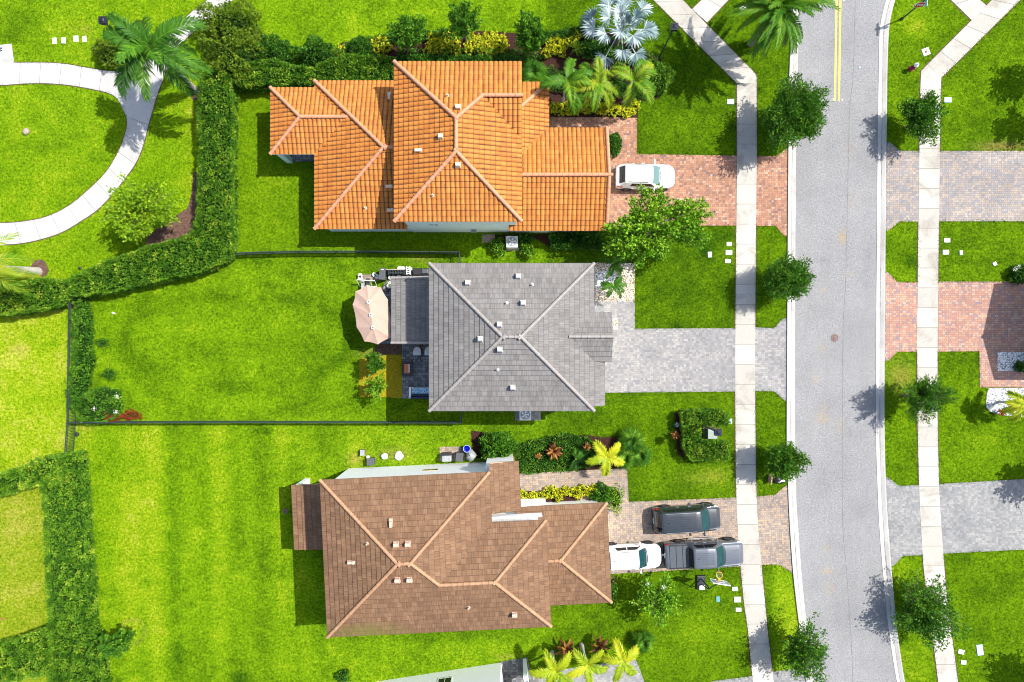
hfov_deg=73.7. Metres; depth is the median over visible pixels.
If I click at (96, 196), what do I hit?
park path
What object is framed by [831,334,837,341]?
manhole cover
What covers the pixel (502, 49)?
croton shrub
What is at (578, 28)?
shrub
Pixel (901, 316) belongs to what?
driveway
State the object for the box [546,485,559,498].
croton shrub
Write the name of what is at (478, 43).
croton shrub
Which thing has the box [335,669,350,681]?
bush
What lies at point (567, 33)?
bush
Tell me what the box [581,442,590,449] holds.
rosette plant
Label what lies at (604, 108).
croton shrub
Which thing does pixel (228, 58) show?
bush
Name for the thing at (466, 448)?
blue tub
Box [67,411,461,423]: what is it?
metal fence
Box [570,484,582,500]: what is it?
croton shrub
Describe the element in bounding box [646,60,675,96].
bush
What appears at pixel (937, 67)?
pavement
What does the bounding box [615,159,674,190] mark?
parked car
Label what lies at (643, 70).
feather palm
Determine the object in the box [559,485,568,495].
croton shrub
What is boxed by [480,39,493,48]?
croton shrub
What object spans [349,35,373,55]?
bush
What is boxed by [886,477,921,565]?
driveway
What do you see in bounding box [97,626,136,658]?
garden tree
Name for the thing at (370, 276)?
paver pad
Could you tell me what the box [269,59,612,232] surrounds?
tile roof house
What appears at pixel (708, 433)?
transformer box
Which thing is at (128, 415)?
red shrub
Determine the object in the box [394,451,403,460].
soil bag
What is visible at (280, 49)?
bush
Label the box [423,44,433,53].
croton shrub
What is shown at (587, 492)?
croton shrub
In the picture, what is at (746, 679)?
driveway
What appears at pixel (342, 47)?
croton shrub
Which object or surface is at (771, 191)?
driveway
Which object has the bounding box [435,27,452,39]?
bush
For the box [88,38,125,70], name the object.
bush
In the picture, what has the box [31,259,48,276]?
soil bed
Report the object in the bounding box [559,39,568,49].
croton shrub
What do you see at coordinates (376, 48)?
croton shrub
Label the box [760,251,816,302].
street tree
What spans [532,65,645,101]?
shrub
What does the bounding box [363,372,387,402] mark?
garden tree
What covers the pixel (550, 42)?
croton shrub
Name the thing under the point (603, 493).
bush
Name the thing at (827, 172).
road
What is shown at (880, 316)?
gutter dirt
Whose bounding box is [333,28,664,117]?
mulch bed
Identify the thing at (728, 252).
utility cover
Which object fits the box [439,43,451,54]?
croton shrub
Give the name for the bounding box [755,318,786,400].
driveway
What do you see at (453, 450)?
paver pad
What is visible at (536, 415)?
paver pad
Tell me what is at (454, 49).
croton shrub
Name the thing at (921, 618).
street tree
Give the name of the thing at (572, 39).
croton shrub
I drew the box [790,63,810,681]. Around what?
gutter dirt
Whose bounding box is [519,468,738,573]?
driveway
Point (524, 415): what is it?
air conditioner
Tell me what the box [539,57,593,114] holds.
feather palm
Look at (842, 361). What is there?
asphalt seam
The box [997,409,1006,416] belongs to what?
rosette plant
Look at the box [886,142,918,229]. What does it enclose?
driveway
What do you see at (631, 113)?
croton shrub
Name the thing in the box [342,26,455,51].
shrub
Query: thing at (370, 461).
storage bin
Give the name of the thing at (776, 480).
bin bag
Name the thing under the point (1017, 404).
bottle palm
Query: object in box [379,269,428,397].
patio
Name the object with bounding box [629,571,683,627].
garden tree
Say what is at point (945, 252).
utility cover
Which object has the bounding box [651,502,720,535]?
parked car
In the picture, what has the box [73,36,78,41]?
utility cover
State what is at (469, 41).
croton shrub
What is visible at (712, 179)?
driveway
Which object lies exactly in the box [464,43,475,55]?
croton shrub
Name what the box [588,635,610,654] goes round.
rosette plant
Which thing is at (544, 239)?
mulch bed
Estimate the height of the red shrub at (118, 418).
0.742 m
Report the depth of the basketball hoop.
51.33 m
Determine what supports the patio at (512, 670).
on the ground at (320, 368)
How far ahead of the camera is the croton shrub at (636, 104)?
51.56 m
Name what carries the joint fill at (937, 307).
on the ground at (320, 368)
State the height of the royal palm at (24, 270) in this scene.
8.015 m
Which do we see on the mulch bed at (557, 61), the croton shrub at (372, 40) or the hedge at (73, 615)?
the croton shrub at (372, 40)
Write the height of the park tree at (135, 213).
5.015 m
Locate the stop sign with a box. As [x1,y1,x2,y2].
[900,0,926,20]
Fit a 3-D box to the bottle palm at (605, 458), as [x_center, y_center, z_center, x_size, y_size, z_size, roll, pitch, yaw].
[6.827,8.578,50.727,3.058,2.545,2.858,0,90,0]
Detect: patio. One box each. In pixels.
[292,155,313,160]
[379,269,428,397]
[500,657,531,681]
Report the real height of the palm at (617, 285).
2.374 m
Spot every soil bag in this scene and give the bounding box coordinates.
[381,453,387,459]
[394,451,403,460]
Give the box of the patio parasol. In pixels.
[353,285,390,343]
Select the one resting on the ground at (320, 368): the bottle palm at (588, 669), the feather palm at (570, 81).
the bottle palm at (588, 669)
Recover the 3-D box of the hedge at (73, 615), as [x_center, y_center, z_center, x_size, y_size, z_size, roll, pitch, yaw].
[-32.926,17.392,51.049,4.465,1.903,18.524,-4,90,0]
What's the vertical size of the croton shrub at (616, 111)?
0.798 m
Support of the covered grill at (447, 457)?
on the paver pad at (453, 450)
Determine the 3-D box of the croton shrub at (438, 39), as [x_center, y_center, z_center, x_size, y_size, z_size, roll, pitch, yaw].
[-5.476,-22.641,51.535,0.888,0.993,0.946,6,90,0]
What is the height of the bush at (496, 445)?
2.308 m
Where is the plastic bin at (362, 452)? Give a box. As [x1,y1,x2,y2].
[360,449,365,455]
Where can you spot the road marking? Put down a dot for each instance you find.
(836, 52)
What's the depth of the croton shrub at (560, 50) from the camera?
51.55 m
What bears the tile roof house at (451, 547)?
on the ground at (320, 368)
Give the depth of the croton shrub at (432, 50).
51.54 m
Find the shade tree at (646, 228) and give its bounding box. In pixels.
[601,181,714,269]
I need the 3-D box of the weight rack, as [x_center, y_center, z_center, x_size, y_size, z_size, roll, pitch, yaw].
[-8.684,-5.198,51.565,1.500,0.870,0.450,0,90,0]
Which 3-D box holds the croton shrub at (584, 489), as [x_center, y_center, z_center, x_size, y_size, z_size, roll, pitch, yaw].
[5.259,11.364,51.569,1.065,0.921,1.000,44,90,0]
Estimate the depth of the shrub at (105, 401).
51.57 m
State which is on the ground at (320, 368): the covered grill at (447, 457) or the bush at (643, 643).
the bush at (643, 643)
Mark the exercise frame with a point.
(368, 280)
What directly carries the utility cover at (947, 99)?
on the ground at (320, 368)
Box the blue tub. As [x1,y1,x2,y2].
[463,445,469,452]
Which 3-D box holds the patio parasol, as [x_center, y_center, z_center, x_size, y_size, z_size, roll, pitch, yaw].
[-10.198,-1.925,50.545,2.820,2.850,4.357,0,90,0]
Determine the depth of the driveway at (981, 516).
51.98 m
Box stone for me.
[22,128,29,134]
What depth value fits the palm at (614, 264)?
49.82 m
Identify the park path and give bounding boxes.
[0,0,231,244]
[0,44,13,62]
[118,80,154,117]
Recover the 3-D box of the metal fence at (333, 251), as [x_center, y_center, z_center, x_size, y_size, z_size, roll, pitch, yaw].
[-12.571,-6.084,51.380,17.380,1.240,1.338,0,90,0]
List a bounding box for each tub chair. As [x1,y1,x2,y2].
[412,346,421,354]
[423,346,428,354]
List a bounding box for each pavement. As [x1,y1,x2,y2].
[654,0,773,681]
[917,0,1019,681]
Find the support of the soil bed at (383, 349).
on the ground at (320, 368)
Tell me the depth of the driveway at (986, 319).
51.98 m
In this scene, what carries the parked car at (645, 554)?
on the driveway at (632, 523)
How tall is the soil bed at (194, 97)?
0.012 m
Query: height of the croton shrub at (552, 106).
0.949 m
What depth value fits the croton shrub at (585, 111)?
51.72 m
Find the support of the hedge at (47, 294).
on the ground at (320, 368)
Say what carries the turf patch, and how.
on the ground at (320, 368)
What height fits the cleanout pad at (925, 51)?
0.090 m
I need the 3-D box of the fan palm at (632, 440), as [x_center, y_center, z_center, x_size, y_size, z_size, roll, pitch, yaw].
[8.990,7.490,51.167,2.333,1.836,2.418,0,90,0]
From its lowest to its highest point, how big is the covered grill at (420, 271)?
1.010 m
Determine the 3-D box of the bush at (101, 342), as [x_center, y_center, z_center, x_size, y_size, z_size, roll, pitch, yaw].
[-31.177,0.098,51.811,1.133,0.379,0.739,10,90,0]
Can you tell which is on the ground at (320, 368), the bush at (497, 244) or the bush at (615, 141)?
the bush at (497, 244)
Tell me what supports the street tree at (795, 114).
on the ground at (320, 368)
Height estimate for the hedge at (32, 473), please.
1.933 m
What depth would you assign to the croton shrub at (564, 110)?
51.63 m
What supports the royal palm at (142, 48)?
on the soil bed at (194, 97)
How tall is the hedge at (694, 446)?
1.624 m
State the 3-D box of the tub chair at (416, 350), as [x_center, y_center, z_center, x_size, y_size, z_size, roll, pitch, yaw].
[-7.176,0.709,51.615,0.720,0.670,0.719,0,90,0]
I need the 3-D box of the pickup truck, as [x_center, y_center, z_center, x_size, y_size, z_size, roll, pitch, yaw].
[14.282,15.996,51.008,6.145,1.975,2.476,-3,90,0]
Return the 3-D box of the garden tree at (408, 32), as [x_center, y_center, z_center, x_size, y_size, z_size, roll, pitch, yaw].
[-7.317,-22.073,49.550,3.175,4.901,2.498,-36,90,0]
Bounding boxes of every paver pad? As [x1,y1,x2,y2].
[362,274,379,280]
[440,446,464,460]
[482,234,494,242]
[515,411,540,419]
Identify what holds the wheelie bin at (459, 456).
on the paver pad at (453, 450)
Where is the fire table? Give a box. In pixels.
[402,361,412,375]
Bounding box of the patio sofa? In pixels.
[409,387,428,398]
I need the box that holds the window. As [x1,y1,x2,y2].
[437,676,452,681]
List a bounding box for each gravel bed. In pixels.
[595,262,634,300]
[595,270,617,287]
[613,318,617,329]
[985,388,1023,415]
[998,352,1023,370]
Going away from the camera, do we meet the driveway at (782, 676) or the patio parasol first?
the patio parasol
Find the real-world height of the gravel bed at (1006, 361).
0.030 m
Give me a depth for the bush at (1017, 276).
51.45 m
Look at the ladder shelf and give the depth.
51.18 m
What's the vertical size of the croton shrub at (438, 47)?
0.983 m
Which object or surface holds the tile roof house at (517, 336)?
on the ground at (320, 368)
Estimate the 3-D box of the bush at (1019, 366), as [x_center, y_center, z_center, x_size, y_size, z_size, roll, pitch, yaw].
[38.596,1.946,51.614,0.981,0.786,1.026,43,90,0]
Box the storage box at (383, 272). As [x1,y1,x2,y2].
[379,268,387,280]
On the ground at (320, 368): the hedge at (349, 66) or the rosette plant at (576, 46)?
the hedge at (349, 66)
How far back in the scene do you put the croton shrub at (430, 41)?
51.58 m
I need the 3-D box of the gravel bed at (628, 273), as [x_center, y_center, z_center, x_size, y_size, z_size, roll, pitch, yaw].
[7.826,-4.498,51.989,3.068,0.022,2.964,0,90,0]
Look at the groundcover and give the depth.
51.65 m
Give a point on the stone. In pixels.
(25, 131)
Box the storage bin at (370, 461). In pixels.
[367,457,375,465]
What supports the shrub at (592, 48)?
on the mulch bed at (557, 61)
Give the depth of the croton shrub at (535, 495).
51.62 m
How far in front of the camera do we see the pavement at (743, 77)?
51.97 m
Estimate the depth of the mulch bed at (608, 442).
51.99 m
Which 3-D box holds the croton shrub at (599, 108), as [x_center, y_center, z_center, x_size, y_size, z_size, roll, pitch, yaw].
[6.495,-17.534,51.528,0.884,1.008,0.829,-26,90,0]
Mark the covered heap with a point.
(471, 455)
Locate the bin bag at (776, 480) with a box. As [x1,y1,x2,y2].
[772,476,781,483]
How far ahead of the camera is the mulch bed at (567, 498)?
51.99 m
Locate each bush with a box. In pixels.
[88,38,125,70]
[94,338,108,346]
[100,367,117,379]
[188,0,264,47]
[196,23,266,91]
[253,32,301,66]
[296,34,344,70]
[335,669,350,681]
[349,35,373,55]
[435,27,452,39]
[478,430,518,461]
[488,237,505,256]
[517,233,535,244]
[519,240,535,259]
[559,29,574,40]
[588,481,612,502]
[607,483,624,515]
[609,132,622,158]
[611,577,617,605]
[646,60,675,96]
[1006,263,1023,284]
[1012,360,1023,372]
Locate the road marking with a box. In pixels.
[834,0,840,100]
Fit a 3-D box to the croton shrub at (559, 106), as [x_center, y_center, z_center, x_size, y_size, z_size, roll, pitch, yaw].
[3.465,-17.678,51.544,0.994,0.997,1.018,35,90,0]
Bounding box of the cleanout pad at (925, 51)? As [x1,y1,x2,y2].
[921,47,930,56]
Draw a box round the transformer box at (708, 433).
[703,426,716,438]
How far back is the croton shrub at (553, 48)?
51.48 m
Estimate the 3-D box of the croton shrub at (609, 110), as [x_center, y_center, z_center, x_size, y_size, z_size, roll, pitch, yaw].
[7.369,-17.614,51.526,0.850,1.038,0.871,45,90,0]
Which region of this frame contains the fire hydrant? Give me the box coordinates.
[908,63,918,71]
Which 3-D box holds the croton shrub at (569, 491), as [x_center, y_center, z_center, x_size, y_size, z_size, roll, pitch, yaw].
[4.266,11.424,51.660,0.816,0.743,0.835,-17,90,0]
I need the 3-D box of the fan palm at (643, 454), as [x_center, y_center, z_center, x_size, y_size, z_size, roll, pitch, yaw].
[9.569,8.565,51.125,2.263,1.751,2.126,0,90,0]
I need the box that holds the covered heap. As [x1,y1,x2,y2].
[466,449,477,460]
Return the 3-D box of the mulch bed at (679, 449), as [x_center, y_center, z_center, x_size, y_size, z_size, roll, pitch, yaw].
[12.714,7.150,51.994,0.728,0.012,3.640,0,90,0]
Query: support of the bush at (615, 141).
on the driveway at (712, 179)
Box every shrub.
[69,385,125,425]
[104,412,122,423]
[117,408,142,420]
[337,43,345,52]
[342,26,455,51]
[369,36,380,49]
[372,43,380,53]
[375,35,385,44]
[379,38,393,53]
[396,46,545,60]
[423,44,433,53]
[425,38,436,46]
[426,32,433,39]
[428,43,436,53]
[434,37,443,45]
[434,39,445,54]
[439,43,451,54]
[441,37,451,46]
[448,42,460,56]
[449,32,462,43]
[463,37,475,49]
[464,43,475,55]
[472,43,482,53]
[473,37,484,47]
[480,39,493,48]
[480,44,490,55]
[481,29,490,41]
[486,43,499,54]
[489,30,498,39]
[489,37,497,46]
[494,35,509,49]
[495,42,507,54]
[498,32,508,40]
[520,489,527,498]
[525,490,536,498]
[527,491,540,498]
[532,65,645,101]
[537,492,546,499]
[541,22,607,44]
[541,47,550,58]
[541,486,550,498]
[544,37,555,47]
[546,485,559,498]
[548,43,556,55]
[549,101,557,114]
[552,35,563,46]
[553,44,565,57]
[554,102,564,115]
[555,492,563,502]
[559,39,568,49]
[559,101,569,115]
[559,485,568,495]
[564,486,572,496]
[565,35,575,47]
[566,105,575,115]
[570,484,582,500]
[572,29,581,42]
[574,484,587,495]
[575,32,658,66]
[580,106,590,114]
[585,489,593,496]
[587,483,596,494]
[595,103,603,113]
[596,100,607,116]
[605,103,614,115]
[610,102,623,117]
[617,105,632,119]
[627,106,636,117]
[629,99,640,110]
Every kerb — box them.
[786,9,813,681]
[876,0,904,681]
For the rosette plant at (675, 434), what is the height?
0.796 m
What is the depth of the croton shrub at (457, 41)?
51.56 m
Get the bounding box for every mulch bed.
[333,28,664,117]
[471,430,487,457]
[495,234,600,248]
[517,435,632,472]
[526,491,579,501]
[674,413,683,458]
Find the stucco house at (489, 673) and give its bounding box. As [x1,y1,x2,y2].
[377,658,556,681]
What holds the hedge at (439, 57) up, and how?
on the ground at (320, 368)
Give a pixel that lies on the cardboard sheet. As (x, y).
(770, 477)
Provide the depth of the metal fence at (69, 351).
51.03 m
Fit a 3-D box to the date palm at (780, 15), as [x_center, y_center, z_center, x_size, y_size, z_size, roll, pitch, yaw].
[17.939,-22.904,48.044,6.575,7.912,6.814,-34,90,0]
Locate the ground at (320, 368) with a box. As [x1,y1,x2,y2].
[0,0,1023,681]
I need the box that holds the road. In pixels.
[795,0,896,681]
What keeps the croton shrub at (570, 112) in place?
on the mulch bed at (557, 61)
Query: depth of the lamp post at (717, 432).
47.30 m
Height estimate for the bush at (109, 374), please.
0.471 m
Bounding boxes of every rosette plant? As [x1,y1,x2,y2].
[544,441,562,460]
[555,638,576,660]
[569,38,584,54]
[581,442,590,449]
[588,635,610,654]
[671,431,679,440]
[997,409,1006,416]
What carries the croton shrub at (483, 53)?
on the mulch bed at (557, 61)
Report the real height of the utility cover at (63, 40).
0.060 m
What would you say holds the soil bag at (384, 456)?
on the ground at (320, 368)
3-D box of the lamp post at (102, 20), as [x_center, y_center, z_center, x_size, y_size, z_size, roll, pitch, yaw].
[-28.567,-22.157,49.621,0.802,4.761,0.694,0,90,0]
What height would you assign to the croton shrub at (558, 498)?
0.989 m
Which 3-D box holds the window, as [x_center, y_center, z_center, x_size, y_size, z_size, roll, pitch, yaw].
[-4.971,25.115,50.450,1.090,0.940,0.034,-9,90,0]
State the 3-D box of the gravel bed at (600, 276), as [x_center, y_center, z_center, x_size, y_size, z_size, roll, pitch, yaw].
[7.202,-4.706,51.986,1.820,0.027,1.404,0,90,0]
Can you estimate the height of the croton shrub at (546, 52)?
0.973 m
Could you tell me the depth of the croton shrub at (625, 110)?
51.60 m
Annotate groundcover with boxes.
[515,431,597,474]
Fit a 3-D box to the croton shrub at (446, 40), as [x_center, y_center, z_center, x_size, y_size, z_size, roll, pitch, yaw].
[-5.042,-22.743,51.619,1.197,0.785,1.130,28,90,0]
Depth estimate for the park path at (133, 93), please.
51.97 m
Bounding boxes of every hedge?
[0,276,80,316]
[0,450,70,497]
[0,624,54,681]
[39,449,113,681]
[64,297,97,409]
[65,68,239,298]
[232,52,396,92]
[395,53,528,67]
[548,231,603,250]
[678,407,731,462]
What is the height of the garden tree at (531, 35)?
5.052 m
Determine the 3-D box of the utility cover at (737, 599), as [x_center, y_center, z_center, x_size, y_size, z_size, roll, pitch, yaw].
[17.160,19.682,51.970,0.540,0.060,0.411,0,90,0]
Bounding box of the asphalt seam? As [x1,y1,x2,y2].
[842,21,854,676]
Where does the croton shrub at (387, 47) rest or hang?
on the mulch bed at (557, 61)
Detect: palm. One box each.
[0,231,42,294]
[101,11,213,103]
[522,57,547,81]
[529,648,572,681]
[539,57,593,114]
[565,642,608,681]
[569,447,587,471]
[575,55,620,112]
[578,0,659,69]
[585,439,624,475]
[600,250,626,278]
[600,275,626,298]
[601,638,639,681]
[610,58,657,107]
[614,447,635,471]
[616,425,645,452]
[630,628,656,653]
[631,444,653,467]
[726,0,840,59]
[997,390,1023,421]
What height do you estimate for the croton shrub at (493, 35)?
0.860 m
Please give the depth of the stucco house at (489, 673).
51.03 m
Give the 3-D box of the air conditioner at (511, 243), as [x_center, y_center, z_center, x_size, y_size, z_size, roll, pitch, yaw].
[0.000,-7.436,51.523,1.050,0.975,1.100,0,90,0]
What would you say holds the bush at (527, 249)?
on the ground at (320, 368)
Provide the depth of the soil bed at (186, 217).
51.99 m
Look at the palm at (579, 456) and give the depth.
50.95 m
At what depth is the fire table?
51.35 m
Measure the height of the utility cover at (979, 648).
0.060 m
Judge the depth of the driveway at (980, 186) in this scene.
51.98 m
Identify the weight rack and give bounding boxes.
[386,269,405,275]
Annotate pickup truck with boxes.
[661,537,742,571]
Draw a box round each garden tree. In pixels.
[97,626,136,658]
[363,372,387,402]
[364,351,386,377]
[386,13,428,51]
[446,0,483,41]
[513,9,550,56]
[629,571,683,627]
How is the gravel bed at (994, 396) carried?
on the ground at (320, 368)
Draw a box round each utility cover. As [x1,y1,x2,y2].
[52,38,56,43]
[61,37,65,43]
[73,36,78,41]
[725,250,731,254]
[727,99,733,103]
[734,597,740,601]
[942,250,948,254]
[944,97,951,102]
[976,644,983,655]
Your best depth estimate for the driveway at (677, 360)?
51.98 m
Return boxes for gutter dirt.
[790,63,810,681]
[879,0,900,681]
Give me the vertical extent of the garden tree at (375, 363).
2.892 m
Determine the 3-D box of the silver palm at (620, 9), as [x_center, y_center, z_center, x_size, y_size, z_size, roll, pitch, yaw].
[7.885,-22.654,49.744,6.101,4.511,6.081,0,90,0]
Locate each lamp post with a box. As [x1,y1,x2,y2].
[98,16,126,46]
[657,23,677,59]
[702,424,721,435]
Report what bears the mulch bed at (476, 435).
on the ground at (320, 368)
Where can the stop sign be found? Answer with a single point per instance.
(919, 4)
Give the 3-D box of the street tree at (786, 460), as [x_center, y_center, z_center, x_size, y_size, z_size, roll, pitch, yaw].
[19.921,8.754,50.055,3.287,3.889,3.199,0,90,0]
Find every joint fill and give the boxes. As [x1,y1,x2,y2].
[15,0,223,242]
[917,0,1013,664]
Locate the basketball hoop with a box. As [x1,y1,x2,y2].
[696,572,730,589]
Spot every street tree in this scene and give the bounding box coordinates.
[758,70,833,153]
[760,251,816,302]
[763,440,812,481]
[777,611,831,681]
[890,568,974,652]
[896,89,951,146]
[898,373,961,426]
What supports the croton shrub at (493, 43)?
on the mulch bed at (557, 61)
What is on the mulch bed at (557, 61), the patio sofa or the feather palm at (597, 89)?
the feather palm at (597, 89)
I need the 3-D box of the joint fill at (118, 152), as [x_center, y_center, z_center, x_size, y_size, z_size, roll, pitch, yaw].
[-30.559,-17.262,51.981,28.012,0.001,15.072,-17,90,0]
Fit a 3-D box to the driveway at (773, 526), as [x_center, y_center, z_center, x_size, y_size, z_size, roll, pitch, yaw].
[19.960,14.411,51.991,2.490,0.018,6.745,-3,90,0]
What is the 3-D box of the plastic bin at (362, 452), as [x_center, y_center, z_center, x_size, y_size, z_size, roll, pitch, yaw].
[-11.310,8.450,51.775,0.340,0.450,0.460,0,90,0]
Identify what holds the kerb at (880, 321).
on the ground at (320, 368)
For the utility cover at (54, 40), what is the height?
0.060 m
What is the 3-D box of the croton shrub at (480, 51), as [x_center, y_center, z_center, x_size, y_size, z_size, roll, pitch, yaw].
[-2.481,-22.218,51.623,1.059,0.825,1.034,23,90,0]
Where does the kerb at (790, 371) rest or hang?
on the ground at (320, 368)
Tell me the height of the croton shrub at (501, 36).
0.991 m
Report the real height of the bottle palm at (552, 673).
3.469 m
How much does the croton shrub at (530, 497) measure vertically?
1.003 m
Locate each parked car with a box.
[609,540,660,573]
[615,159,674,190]
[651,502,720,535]
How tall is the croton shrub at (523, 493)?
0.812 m
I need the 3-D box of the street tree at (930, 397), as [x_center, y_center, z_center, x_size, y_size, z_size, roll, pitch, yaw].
[29.831,3.975,49.795,3.931,4.410,3.525,-42,90,0]
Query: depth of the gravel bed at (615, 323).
51.97 m
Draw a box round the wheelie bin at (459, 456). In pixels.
[455,451,463,461]
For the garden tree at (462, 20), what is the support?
on the mulch bed at (557, 61)
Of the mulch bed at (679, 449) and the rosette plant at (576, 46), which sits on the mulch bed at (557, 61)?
the rosette plant at (576, 46)
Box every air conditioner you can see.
[505,236,518,250]
[518,411,531,420]
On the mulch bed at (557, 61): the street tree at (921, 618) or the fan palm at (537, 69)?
the fan palm at (537, 69)
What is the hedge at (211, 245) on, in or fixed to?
on the ground at (320, 368)
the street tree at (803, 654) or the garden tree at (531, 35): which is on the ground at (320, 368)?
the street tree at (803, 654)
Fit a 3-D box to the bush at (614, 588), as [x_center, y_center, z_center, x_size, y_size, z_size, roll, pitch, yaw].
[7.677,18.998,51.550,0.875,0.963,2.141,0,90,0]
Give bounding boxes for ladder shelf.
[406,266,411,275]
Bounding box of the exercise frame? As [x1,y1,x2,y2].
[357,278,376,288]
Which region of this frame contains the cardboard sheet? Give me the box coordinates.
[768,474,772,483]
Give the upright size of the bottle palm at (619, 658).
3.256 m
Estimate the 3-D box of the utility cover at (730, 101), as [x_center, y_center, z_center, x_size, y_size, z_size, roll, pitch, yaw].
[16.640,-18.226,51.970,0.540,0.060,0.411,0,90,0]
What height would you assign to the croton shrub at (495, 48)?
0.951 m
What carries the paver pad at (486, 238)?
on the ground at (320, 368)
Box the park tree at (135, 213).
[99,171,183,243]
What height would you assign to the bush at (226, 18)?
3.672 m
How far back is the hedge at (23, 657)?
50.54 m
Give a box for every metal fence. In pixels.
[64,298,77,452]
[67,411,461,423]
[234,250,460,262]
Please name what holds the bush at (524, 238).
on the ground at (320, 368)
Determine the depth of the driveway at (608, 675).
51.98 m
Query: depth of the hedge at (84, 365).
51.26 m
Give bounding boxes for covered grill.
[413,268,428,275]
[442,452,452,461]
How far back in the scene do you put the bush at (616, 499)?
51.47 m
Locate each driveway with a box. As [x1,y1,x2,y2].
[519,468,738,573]
[532,660,643,681]
[549,117,736,225]
[594,301,734,392]
[711,676,752,681]
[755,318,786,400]
[756,149,787,235]
[757,485,792,572]
[773,667,805,681]
[885,272,917,360]
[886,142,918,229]
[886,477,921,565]
[937,282,1023,387]
[939,151,1023,220]
[939,479,1023,553]
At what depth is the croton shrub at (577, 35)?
51.57 m
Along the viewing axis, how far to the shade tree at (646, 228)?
47.23 m
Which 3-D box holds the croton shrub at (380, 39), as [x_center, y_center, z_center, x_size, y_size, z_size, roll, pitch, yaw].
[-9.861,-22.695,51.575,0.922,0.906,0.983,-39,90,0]
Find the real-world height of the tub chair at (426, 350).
0.670 m
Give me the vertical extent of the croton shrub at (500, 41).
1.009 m
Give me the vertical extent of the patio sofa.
0.750 m
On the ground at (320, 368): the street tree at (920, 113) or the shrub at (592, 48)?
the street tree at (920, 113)
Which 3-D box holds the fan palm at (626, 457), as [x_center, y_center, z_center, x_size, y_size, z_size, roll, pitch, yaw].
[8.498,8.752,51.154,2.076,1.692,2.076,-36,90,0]
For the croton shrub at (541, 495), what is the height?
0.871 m
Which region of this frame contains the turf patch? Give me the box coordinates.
[359,355,401,397]
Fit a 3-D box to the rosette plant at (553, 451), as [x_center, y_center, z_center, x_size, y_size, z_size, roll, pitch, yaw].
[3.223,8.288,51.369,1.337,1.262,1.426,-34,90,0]
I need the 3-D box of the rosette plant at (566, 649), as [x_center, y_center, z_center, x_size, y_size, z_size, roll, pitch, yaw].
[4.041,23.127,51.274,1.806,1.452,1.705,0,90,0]
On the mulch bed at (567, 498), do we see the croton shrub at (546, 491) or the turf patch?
the croton shrub at (546, 491)
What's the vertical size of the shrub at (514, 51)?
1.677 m
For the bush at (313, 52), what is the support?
on the ground at (320, 368)
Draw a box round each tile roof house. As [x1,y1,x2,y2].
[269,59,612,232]
[291,454,612,638]
[391,262,614,411]
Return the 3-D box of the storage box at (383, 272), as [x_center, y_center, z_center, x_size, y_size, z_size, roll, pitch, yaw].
[-9.698,-5.018,51.460,0.440,1.080,0.880,6,90,0]
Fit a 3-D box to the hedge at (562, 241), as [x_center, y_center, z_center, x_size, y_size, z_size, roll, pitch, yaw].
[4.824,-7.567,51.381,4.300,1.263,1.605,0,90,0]
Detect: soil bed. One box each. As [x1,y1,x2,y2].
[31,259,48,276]
[146,172,202,249]
[190,88,200,100]
[374,344,401,355]
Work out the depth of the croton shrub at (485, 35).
51.48 m
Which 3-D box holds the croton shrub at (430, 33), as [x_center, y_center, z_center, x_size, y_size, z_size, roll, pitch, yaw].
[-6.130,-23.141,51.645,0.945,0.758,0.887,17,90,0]
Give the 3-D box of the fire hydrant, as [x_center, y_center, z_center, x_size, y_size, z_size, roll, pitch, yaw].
[30.368,-20.722,51.510,0.438,0.980,0.438,45,90,0]
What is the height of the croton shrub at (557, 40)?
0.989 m
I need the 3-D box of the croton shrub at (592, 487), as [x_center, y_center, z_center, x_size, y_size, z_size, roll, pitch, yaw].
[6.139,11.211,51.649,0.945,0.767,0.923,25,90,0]
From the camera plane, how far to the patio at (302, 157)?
51.97 m

